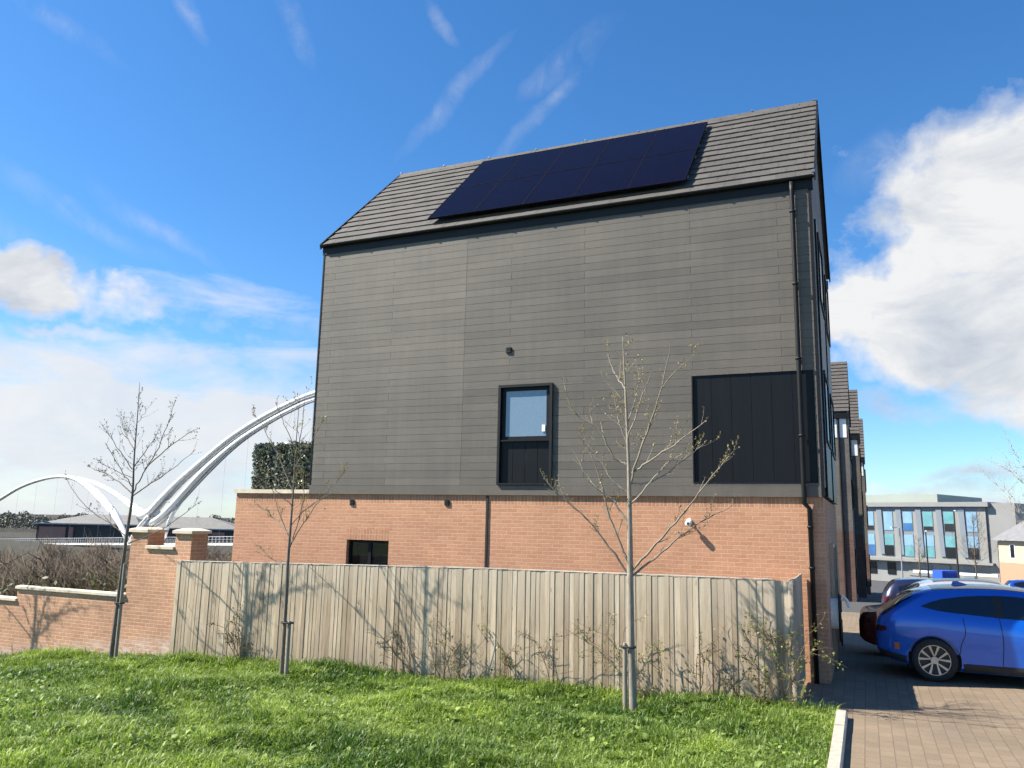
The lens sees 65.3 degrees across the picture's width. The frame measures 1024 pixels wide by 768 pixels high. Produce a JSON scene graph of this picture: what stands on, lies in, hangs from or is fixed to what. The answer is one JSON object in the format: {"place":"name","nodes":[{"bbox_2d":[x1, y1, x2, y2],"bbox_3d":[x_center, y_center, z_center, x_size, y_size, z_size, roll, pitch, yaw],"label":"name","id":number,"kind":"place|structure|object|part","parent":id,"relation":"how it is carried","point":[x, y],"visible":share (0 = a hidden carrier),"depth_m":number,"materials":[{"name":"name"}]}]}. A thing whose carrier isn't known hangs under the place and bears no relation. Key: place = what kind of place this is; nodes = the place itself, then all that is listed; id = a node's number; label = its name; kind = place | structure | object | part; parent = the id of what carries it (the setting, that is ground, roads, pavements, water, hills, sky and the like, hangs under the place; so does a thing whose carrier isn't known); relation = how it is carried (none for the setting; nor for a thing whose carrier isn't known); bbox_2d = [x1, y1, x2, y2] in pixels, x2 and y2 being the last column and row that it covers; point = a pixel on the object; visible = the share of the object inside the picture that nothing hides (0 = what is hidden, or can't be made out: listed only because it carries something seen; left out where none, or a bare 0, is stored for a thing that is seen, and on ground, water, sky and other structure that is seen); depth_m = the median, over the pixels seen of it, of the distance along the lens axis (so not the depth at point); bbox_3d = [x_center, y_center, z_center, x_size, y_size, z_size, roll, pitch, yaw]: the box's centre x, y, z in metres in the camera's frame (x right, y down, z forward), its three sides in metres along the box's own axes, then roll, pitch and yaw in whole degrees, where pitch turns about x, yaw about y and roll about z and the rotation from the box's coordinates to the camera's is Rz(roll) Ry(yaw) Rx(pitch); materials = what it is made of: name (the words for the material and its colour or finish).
{"place":"outdoors","nodes":[
{"label":"outdoors","id":0,"kind":"place"},
{"bbox_2d":[0,514,841,767],"bbox_3d":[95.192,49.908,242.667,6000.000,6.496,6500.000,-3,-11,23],"label":"ground","id":1,"kind":"structure","parent":0,"point":[10,534],"depth_m":228.06,"materials":[{"name":"green plant"}]},
{"bbox_2d":[0,567,126,595],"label":"bank undergrowth","id":2,"kind":"object","parent":1,"relation":"on","point":[56,582],"visible":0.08,"depth_m":27.59,"materials":[{"name":"brown plant"}]},
{"bbox_2d":[33,514,159,541],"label":"pavilion","id":3,"kind":"structure","parent":1,"relation":"on","point":[76,525],"depth_m":262.21,"materials":[{"name":"metal"}]},
{"bbox_2d":[0,527,211,656],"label":"boundary wall","id":4,"kind":"structure","parent":1,"relation":"on","point":[34,617],"depth_m":17.44,"materials":[{"name":"brick"}]},
{"bbox_2d":[0,529,232,596],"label":"riverside scrub","id":5,"kind":"object","parent":1,"relation":"on","point":[50,560],"visible":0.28,"depth_m":29.00,"materials":[{"name":"brown plant"}]},
{"bbox_2d":[0,510,234,529],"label":"treeline","id":6,"kind":"object","parent":1,"relation":"on","point":[7,523],"visible":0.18,"depth_m":376.79,"materials":[{"name":"green plant"}]},
{"bbox_2d":[114,563,126,657],"bbox_3d":[-7.857,4.698,15.918,0.248,2.202,0.156,-3,-11,23],"label":"tree stake","id":7,"kind":"object","parent":1,"relation":"on","point":[120,602],"visible":0.91,"depth_m":15.90,"materials":[{"name":"brown wood"}]},
{"bbox_2d":[64,383,202,658],"bbox_3d":[-7.831,2.808,16.315,3.869,5.764,1.071,-3,-11,23],"label":"young tree","id":8,"kind":"object","parent":1,"relation":"on","point":[113,638],"visible":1,"depth_m":16.29,"materials":[{"name":"brown plant"}]},
{"bbox_2d":[0,390,314,545],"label":"footbridge","id":9,"kind":"object","parent":1,"relation":"on","point":[226,447],"visible":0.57,"depth_m":188.28,"materials":[{"name":"white paint"}]},
{"bbox_2d":[157,517,233,541],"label":"riverside building","id":10,"kind":"structure","parent":1,"relation":"on","point":[216,526],"depth_m":291.72,"materials":[{"name":"metal"}]},
{"bbox_2d":[207,600,252,660],"bbox_3d":[-5.572,4.894,15.716,1.077,1.330,0.475,-3,-11,23],"label":"climbing shrub","id":11,"kind":"object","parent":1,"relation":"on","point":[232,634],"visible":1,"depth_m":15.74,"materials":[{"name":"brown plant"}]},
{"bbox_2d":[280,621,293,675],"bbox_3d":[-4.034,4.860,14.182,0.277,1.282,0.156,-3,-11,23],"label":"tree stake","id":12,"kind":"object","parent":1,"relation":"on","point":[287,652],"visible":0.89,"depth_m":14.16,"materials":[{"name":"brown wood"}]},
{"bbox_2d":[248,376,347,674],"bbox_3d":[-4.042,2.616,14.686,2.928,5.576,1.069,-3,-11,23],"label":"young tree","id":13,"kind":"object","parent":1,"relation":"on","point":[283,642],"visible":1,"depth_m":14.66,"materials":[{"name":"brown plant"}]},
{"bbox_2d":[365,620,414,672],"bbox_3d":[-2.235,4.742,14.299,1.148,1.143,0.365,-3,-11,23],"label":"climbing shrub","id":14,"kind":"object","parent":1,"relation":"on","point":[397,643],"visible":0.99,"depth_m":14.29,"materials":[{"name":"brown plant"}]},
{"bbox_2d":[0,643,843,767],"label":"grass","id":15,"kind":"structure","parent":1,"relation":"on","point":[307,726],"depth_m":10.80,"materials":[{"name":"green plant"}]},
{"bbox_2d":[406,610,488,681],"bbox_3d":[-1.174,4.591,13.766,1.571,1.365,0.579,-3,-11,23],"label":"climbing shrub","id":16,"kind":"object","parent":1,"relation":"on","point":[450,636],"visible":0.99,"depth_m":13.82,"materials":[{"name":"brown plant"}]},
{"bbox_2d":[169,560,805,707],"bbox_3d":[-1.016,4.616,15.134,12.344,2.491,2.148,-3,-11,23],"label":"wooden fence","id":17,"kind":"object","parent":1,"relation":"on","point":[336,611],"visible":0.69,"depth_m":13.74,"materials":[{"name":"brown wood"}]},
{"bbox_2d":[488,645,518,681],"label":"climbing shrub","id":18,"kind":"object","parent":1,"relation":"on","point":[506,663],"visible":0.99,"depth_m":13.42,"materials":[{"name":"plant"}]},
{"bbox_2d":[231,98,840,684],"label":"townhouse","id":19,"kind":"structure","parent":1,"relation":"on","point":[453,352],"depth_m":16.30,"materials":[{"name":"grey wood"}]},
{"bbox_2d":[250,442,276,488],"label":"hedge panel","id":20,"kind":"object","parent":19,"relation":"on","point":[266,451],"visible":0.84,"depth_m":19.43,"materials":[{"name":"green plant"}]},
{"bbox_2d":[270,440,312,489],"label":"hedge panel","id":21,"kind":"object","parent":19,"relation":"on","point":[287,453],"visible":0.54,"depth_m":19.09,"materials":[{"name":"green plant"}]},
{"bbox_2d":[348,540,388,566],"bbox_3d":[-3.129,3.928,17.577,1.090,0.970,0.060,-3,-11,23],"label":"window","id":22,"kind":"structure","parent":19,"relation":"in","point":[361,552],"depth_m":17.61,"materials":[{"name":"black glass"}]},
{"bbox_2d":[427,181,499,219],"bbox_3d":[-1.107,-4.354,18.895,1.182,1.353,1.429,-3,-11,23],"label":"solar panel","id":23,"kind":"object","parent":19,"relation":"attached to","point":[465,200],"visible":0.94,"depth_m":18.80,"materials":[{"name":"glass"}]},
{"bbox_2d":[458,154,523,187],"bbox_3d":[-0.518,-5.428,20.387,1.182,1.353,1.429,-3,-11,23],"label":"solar panel","id":24,"kind":"object","parent":19,"relation":"attached to","point":[489,171],"visible":0.94,"depth_m":20.35,"materials":[{"name":"glass"}]},
{"bbox_2d":[474,173,545,212],"bbox_3d":[-0.022,-4.412,18.425,1.182,1.353,1.429,-3,-11,23],"label":"solar panel","id":25,"kind":"object","parent":19,"relation":"attached to","point":[509,193],"visible":0.94,"depth_m":18.33,"materials":[{"name":"glass"}]},
{"bbox_2d":[496,383,552,484],"bbox_3d":[0.267,1.026,16.406,1.210,2.070,0.094,-3,-11,23],"label":"window","id":26,"kind":"structure","parent":19,"relation":"in","point":[525,412],"depth_m":16.43,"materials":[{"name":"black paint"}]},
{"bbox_2d":[501,147,565,180],"bbox_3d":[0.567,-5.486,19.916,1.182,1.353,1.429,-3,-11,23],"label":"solar panel","id":27,"kind":"object","parent":19,"relation":"attached to","point":[534,163],"visible":0.94,"depth_m":19.88,"materials":[{"name":"glass"}]},
{"bbox_2d":[522,165,593,205],"bbox_3d":[1.063,-4.470,17.954,1.182,1.353,1.429,-3,-11,23],"label":"solar panel","id":28,"kind":"object","parent":19,"relation":"attached to","point":[558,185],"visible":0.94,"depth_m":17.86,"materials":[{"name":"glass"}]},
{"bbox_2d":[547,139,610,172],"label":"solar panel","id":29,"kind":"object","parent":19,"relation":"attached to","point":[580,155],"visible":0.93,"depth_m":19.41,"materials":[{"name":"glass"}]},
{"bbox_2d":[574,157,643,197],"bbox_3d":[2.148,-4.528,17.484,1.182,1.353,1.429,-3,-11,23],"label":"solar panel","id":30,"kind":"object","parent":19,"relation":"attached to","point":[612,177],"visible":0.94,"depth_m":17.39,"materials":[{"name":"glass"}]},
{"bbox_2d":[595,130,657,164],"bbox_3d":[2.737,-5.603,18.975,1.182,1.353,1.429,-3,-11,23],"label":"solar panel","id":31,"kind":"object","parent":19,"relation":"attached to","point":[627,147],"visible":0.94,"depth_m":18.93,"materials":[{"name":"glass"}]},
{"bbox_2d":[628,148,697,189],"bbox_3d":[3.233,-4.587,17.013,1.182,1.353,1.429,-3,-11,23],"label":"solar panel","id":32,"kind":"object","parent":19,"relation":"attached to","point":[664,169],"visible":1,"depth_m":16.91,"materials":[{"name":"glass"}]},
{"bbox_2d":[645,122,707,156],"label":"solar panel","id":33,"kind":"object","parent":19,"relation":"attached to","point":[680,138],"visible":0.99,"depth_m":18.46,"materials":[{"name":"glass"}]},
{"bbox_2d":[685,519,691,525],"bbox_3d":[3.264,2.557,14.749,0.110,0.144,0.177,-3,-11,23],"label":"security camera","id":34,"kind":"object","parent":19,"relation":"attached to","point":[688,522],"visible":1,"depth_m":14.68,"materials":[{"name":"white plastic"}]},
{"bbox_2d":[817,232,824,319],"bbox_3d":[6.404,-2.206,16.537,0.029,1.400,1.650,-3,-11,23],"label":"window","id":35,"kind":"structure","parent":19,"relation":"in","point":[820,259],"depth_m":16.47,"materials":[{"name":"glass"}]},
{"bbox_2d":[823,370,831,449],"bbox_3d":[6.345,0.553,16.060,0.029,1.400,1.650,-3,-11,23],"label":"window","id":36,"kind":"structure","parent":19,"relation":"in","point":[826,386],"depth_m":16.01,"materials":[{"name":"black glass"}]},
{"bbox_2d":[824,275,830,346],"bbox_3d":[7.573,-1.725,19.174,0.029,1.400,1.600,-3,-11,23],"label":"window","id":37,"kind":"structure","parent":19,"relation":"in","point":[825,283],"depth_m":19.15,"materials":[{"name":"glass"}]},
{"bbox_2d":[830,393,835,460],"bbox_3d":[7.514,1.034,18.697,0.029,1.400,1.600,-3,-11,23],"label":"window","id":38,"kind":"structure","parent":19,"relation":"in","point":[831,400],"depth_m":18.68,"materials":[{"name":"glass"}]},
{"bbox_2d":[830,593,849,646],"bbox_3d":[5.981,4.313,14.643,0.460,0.940,0.316,11,-14,-43],"label":"car charger","id":39,"kind":"object","parent":19,"relation":"attached to","point":[836,610],"visible":1,"depth_m":14.54,"materials":[{"name":"white plastic"}]},
{"bbox_2d":[514,628,575,682],"bbox_3d":[0.468,4.510,13.034,1.182,1.104,0.567,-3,-11,23],"label":"climbing shrub","id":40,"kind":"object","parent":1,"relation":"on","point":[544,656],"visible":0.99,"depth_m":13.13,"materials":[{"name":"brown plant"}]},
{"bbox_2d":[570,611,669,699],"bbox_3d":[1.634,4.254,12.600,1.718,1.494,0.548,-3,-11,23],"label":"climbing shrub","id":41,"kind":"object","parent":1,"relation":"on","point":[614,645],"visible":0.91,"depth_m":12.60,"materials":[{"name":"brown plant"}]},
{"bbox_2d":[620,642,635,708],"bbox_3d":[1.717,4.503,11.813,0.244,1.302,0.156,-3,-11,23],"label":"tree stake","id":42,"kind":"object","parent":1,"relation":"on","point":[624,646],"visible":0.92,"depth_m":11.83,"materials":[{"name":"brown wood"}]},
{"bbox_2d":[540,333,739,710],"bbox_3d":[1.951,2.079,12.219,3.164,5.928,1.156,-3,-11,23],"label":"young tree","id":43,"kind":"object","parent":1,"relation":"on","point":[632,698],"visible":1,"depth_m":12.19,"materials":[{"name":"brown plant"}]},
{"bbox_2d":[684,624,724,697],"bbox_3d":[2.874,4.230,11.981,0.642,1.231,0.675,-3,-11,23],"label":"climbing shrub","id":44,"kind":"object","parent":1,"relation":"on","point":[703,661],"visible":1,"depth_m":12.16,"materials":[{"name":"brown plant"}]},
{"bbox_2d":[716,663,774,705],"bbox_3d":[3.444,4.479,11.746,0.871,0.663,0.328,-3,-11,23],"label":"climbing shrub","id":45,"kind":"object","parent":1,"relation":"on","point":[759,693],"visible":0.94,"depth_m":11.77,"materials":[{"name":"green plant"}]},
{"bbox_2d":[732,606,843,704],"bbox_3d":[3.985,3.973,11.549,1.619,1.629,0.668,-3,-11,23],"label":"climbing shrub","id":46,"kind":"object","parent":1,"relation":"on","point":[776,661],"visible":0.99,"depth_m":11.71,"materials":[{"name":"green plant"}]},
{"bbox_2d":[827,710,847,767],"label":"kerb","id":47,"kind":"structure","parent":1,"relation":"on","point":[836,753],"depth_m":9.50,"materials":[{"name":"concrete"}]},
{"bbox_2d":[831,361,857,601],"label":"terraced house","id":48,"kind":"structure","parent":1,"relation":"on","point":[846,543],"depth_m":40.12,"materials":[{"name":"red brick"}]},
{"bbox_2d":[848,429,851,459],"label":"window","id":49,"kind":"structure","parent":48,"relation":"in","point":[848,429],"depth_m":41.22,"materials":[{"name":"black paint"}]},
{"bbox_2d":[851,479,853,509],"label":"window","id":50,"kind":"structure","parent":48,"relation":"in","point":[851,479],"depth_m":40.75,"materials":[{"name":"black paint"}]},
{"bbox_2d":[855,549,857,593],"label":"door","id":51,"kind":"structure","parent":48,"relation":"in","point":[855,549],"depth_m":40.28,"materials":[{"name":"black paint"}]},
{"bbox_2d":[849,390,866,597],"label":"terraced house","id":52,"kind":"structure","parent":1,"relation":"on","point":[859,509],"depth_m":47.73,"materials":[{"name":"red brick"}]},
{"bbox_2d":[859,448,861,473],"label":"window","id":53,"kind":"structure","parent":52,"relation":"in","point":[859,448],"depth_m":48.83,"materials":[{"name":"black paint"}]},
{"bbox_2d":[861,491,863,515],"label":"window","id":54,"kind":"structure","parent":52,"relation":"in","point":[861,491],"depth_m":48.38,"materials":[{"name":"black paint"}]},
{"bbox_2d":[864,549,866,586],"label":"door","id":55,"kind":"structure","parent":52,"relation":"in","point":[864,549],"depth_m":47.91,"materials":[{"name":"black paint"}]},
{"bbox_2d":[859,419,871,594],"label":"terraced house","id":56,"kind":"structure","parent":1,"relation":"on","point":[864,490],"depth_m":56.87,"materials":[{"name":"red brick"}]},
{"bbox_2d":[890,527,902,577],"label":"street lamp","id":57,"kind":"object","parent":1,"relation":"on","point":[900,550],"visible":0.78,"depth_m":95.64,"materials":[{"name":"metal"}]},
{"bbox_2d":[909,536,925,577],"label":"street tree","id":58,"kind":"object","parent":1,"relation":"on","point":[920,570],"visible":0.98,"depth_m":86.39,"materials":[{"name":"plant"}]},
{"bbox_2d":[925,531,933,577],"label":"street lamp","id":59,"kind":"object","parent":1,"relation":"on","point":[927,553],"visible":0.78,"depth_m":82.54,"materials":[{"name":"grey metal"}]},
{"bbox_2d":[866,494,1023,582],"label":"office building","id":60,"kind":"structure","parent":1,"relation":"on","point":[912,516],"depth_m":109.50,"materials":[{"name":"grey metal"}]},
{"bbox_2d":[868,511,874,529],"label":"window","id":61,"kind":"structure","parent":60,"relation":"in","point":[870,513],"depth_m":115.92,"materials":[{"name":"blue glass"}]},
{"bbox_2d":[868,533,875,554],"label":"window","id":62,"kind":"structure","parent":60,"relation":"in","point":[871,537],"depth_m":115.38,"materials":[{"name":"blue glass"}]},
{"bbox_2d":[870,561,876,572],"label":"window","id":63,"kind":"structure","parent":60,"relation":"in","point":[873,564],"depth_m":115.35,"materials":[{"name":"black glass"}]},
{"bbox_2d":[883,511,892,529],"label":"window","id":64,"kind":"structure","parent":60,"relation":"in","point":[887,515],"depth_m":114.04,"materials":[{"name":"blue glass"}]},
{"bbox_2d":[884,534,894,555],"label":"window","id":65,"kind":"structure","parent":60,"relation":"in","point":[889,538],"depth_m":113.43,"materials":[{"name":"teal glass"}]},
{"bbox_2d":[887,562,895,573],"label":"window","id":66,"kind":"structure","parent":60,"relation":"in","point":[891,566],"depth_m":113.37,"materials":[{"name":"black glass"}]},
{"bbox_2d":[902,511,912,530],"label":"window","id":67,"kind":"structure","parent":60,"relation":"in","point":[907,515],"depth_m":111.94,"materials":[{"name":"blue glass"}]},
{"bbox_2d":[904,534,914,556],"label":"window","id":68,"kind":"structure","parent":60,"relation":"in","point":[908,538],"depth_m":111.38,"materials":[{"name":"blue glass"}]},
{"bbox_2d":[909,563,918,575],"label":"window","id":69,"kind":"structure","parent":60,"relation":"in","point":[912,566],"depth_m":111.12,"materials":[{"name":"grey glass"}]},
{"bbox_2d":[920,564,932,576],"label":"window","id":70,"kind":"structure","parent":60,"relation":"in","point":[924,567],"depth_m":109.80,"materials":[{"name":"grey glass"}]},
{"bbox_2d":[922,512,933,530],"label":"window","id":71,"kind":"structure","parent":60,"relation":"in","point":[927,516],"depth_m":109.86,"materials":[{"name":"teal glass"}]},
{"bbox_2d":[924,535,934,557],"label":"window","id":72,"kind":"structure","parent":60,"relation":"in","point":[930,538],"depth_m":109.22,"materials":[{"name":"blue glass"}]},
{"bbox_2d":[939,565,949,569],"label":"window","id":73,"kind":"structure","parent":60,"relation":"in","point":[941,567],"depth_m":108.02,"materials":[{"name":"glass"}]},
{"bbox_2d":[943,512,954,531],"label":"window","id":74,"kind":"structure","parent":60,"relation":"in","point":[948,517],"depth_m":107.81,"materials":[{"name":"teal glass"}]},
{"bbox_2d":[945,535,955,558],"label":"window","id":75,"kind":"structure","parent":60,"relation":"in","point":[950,547],"depth_m":107.25,"materials":[{"name":"teal glass"}]},
{"bbox_2d":[963,566,974,578],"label":"window","id":76,"kind":"structure","parent":60,"relation":"in","point":[967,569],"depth_m":105.62,"materials":[{"name":"grey glass"}]},
{"bbox_2d":[966,512,977,531],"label":"window","id":77,"kind":"structure","parent":60,"relation":"in","point":[968,514],"depth_m":105.73,"materials":[{"name":"blue glass"}]},
{"bbox_2d":[967,536,979,559],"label":"window","id":78,"kind":"structure","parent":60,"relation":"in","point":[970,539],"depth_m":105.11,"materials":[{"name":"blue glass"}]},
{"bbox_2d":[932,570,959,577],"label":"blue container","id":79,"kind":"object","parent":1,"relation":"on","point":[944,574],"visible":0.21,"depth_m":95.22,"materials":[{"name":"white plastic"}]},
{"bbox_2d":[953,510,962,577],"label":"street lamp","id":80,"kind":"object","parent":1,"relation":"on","point":[958,575],"visible":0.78,"depth_m":78.64,"materials":[{"name":"grey metal"}]},
{"bbox_2d":[941,512,1007,578],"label":"street tree","id":81,"kind":"object","parent":1,"relation":"on","point":[974,546],"visible":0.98,"depth_m":80.57,"materials":[{"name":"plant"}]},
{"bbox_2d":[977,429,1023,526],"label":"street tree","id":82,"kind":"object","parent":1,"relation":"on","point":[1010,480],"visible":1,"depth_m":29.66,"materials":[{"name":"brown plant"}]},
{"bbox_2d":[991,521,1023,583],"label":"cream house","id":83,"kind":"structure","parent":1,"relation":"on","point":[1011,558],"depth_m":96.19,"materials":[{"name":"paint"}]},
{"bbox_2d":[1009,544,1015,558],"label":"window","id":84,"kind":"structure","parent":83,"relation":"in","point":[1012,546],"depth_m":95.78,"materials":[{"name":"white plastic"}]},
{"bbox_2d":[0,0,1023,517],"label":"sky","id":85,"kind":"structure","parent":0,"point":[175,174],"materials":[{"name":"blue"}]},
{"bbox_2d":[842,580,888,612],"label":"road","id":86,"kind":"structure","parent":0,"point":[877,589],"depth_m":41.95,"materials":[{"name":"grey asphalt"}]},
{"bbox_2d":[1005,579,1023,588],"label":"parked car","id":87,"kind":"object","parent":86,"relation":"on","point":[1018,583],"visible":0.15,"depth_m":55.56,"materials":[{"name":"blue paint"}]},
{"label":"side window","id":88,"kind":"part","parent":87,"relation":"part of","materials":[{"name":"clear glass"}]},
{"bbox_2d":[801,612,1023,767],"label":"driveway","id":89,"kind":"structure","parent":0,"point":[902,715],"depth_m":11.51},
{"bbox_2d":[859,603,883,644],"bbox_3d":[9.837,5.108,16.869,4.600,1.407,1.795,-3,-11,23],"label":"parked car","id":90,"kind":"object","parent":89,"relation":"on","point":[867,624],"visible":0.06,"depth_m":16.99,"materials":[{"name":"red paint"}]},
{"bbox_2d":[881,578,934,603],"bbox_3d":[13.921,6.886,25.047,4.250,1.481,1.793,-3,-11,23],"label":"parked car","id":91,"kind":"object","parent":89,"relation":"on","point":[894,587],"visible":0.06,"depth_m":25.17,"materials":[{"name":"purple paint"}]},
{"bbox_3d":[12.213,6.505,25.874,0.300,0.364,1.306,-3,-11,23],"label":"rear window","id":92,"kind":"part","parent":91,"relation":"part of","materials":[{"name":"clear glass"}]},
{"bbox_3d":[13.175,6.366,24.648,2.250,0.398,0.200,-3,-11,23],"label":"side window","id":93,"kind":"part","parent":91,"relation":"part of","materials":[{"name":"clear glass"}]},
{"bbox_2d":[875,581,1023,681],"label":"parked car","id":94,"kind":"object","parent":89,"relation":"on","point":[939,632],"visible":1,"depth_m":13.91,"materials":[{"name":"blue paint"}]},
{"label":"rear window","id":95,"kind":"part","parent":94,"relation":"part of","materials":[{"name":"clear glass"}]},
{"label":"rear side window","id":96,"kind":"part","parent":94,"relation":"part of","materials":[{"name":"black glass"}]},
{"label":"roof window","id":97,"kind":"part","parent":94,"relation":"part of","materials":[{"name":"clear glass"}]},
{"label":"front side window","id":98,"kind":"part","parent":94,"relation":"part of","materials":[{"name":"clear glass"}]},
{"bbox_2d":[898,578,1010,593],"bbox_3d":[12.970,6.128,21.615,4.710,1.628,1.883,-3,-11,23],"label":"parked car","id":99,"kind":"object","parent":89,"relation":"on","point":[945,581],"visible":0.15,"depth_m":21.71,"materials":[{"name":"silver metal"}]},
{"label":"rear window","id":100,"kind":"part","parent":99,"relation":"part of","materials":[{"name":"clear glass"}]},
{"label":"roof window","id":101,"kind":"part","parent":99,"relation":"part of","materials":[{"name":"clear glass"}]}
]}

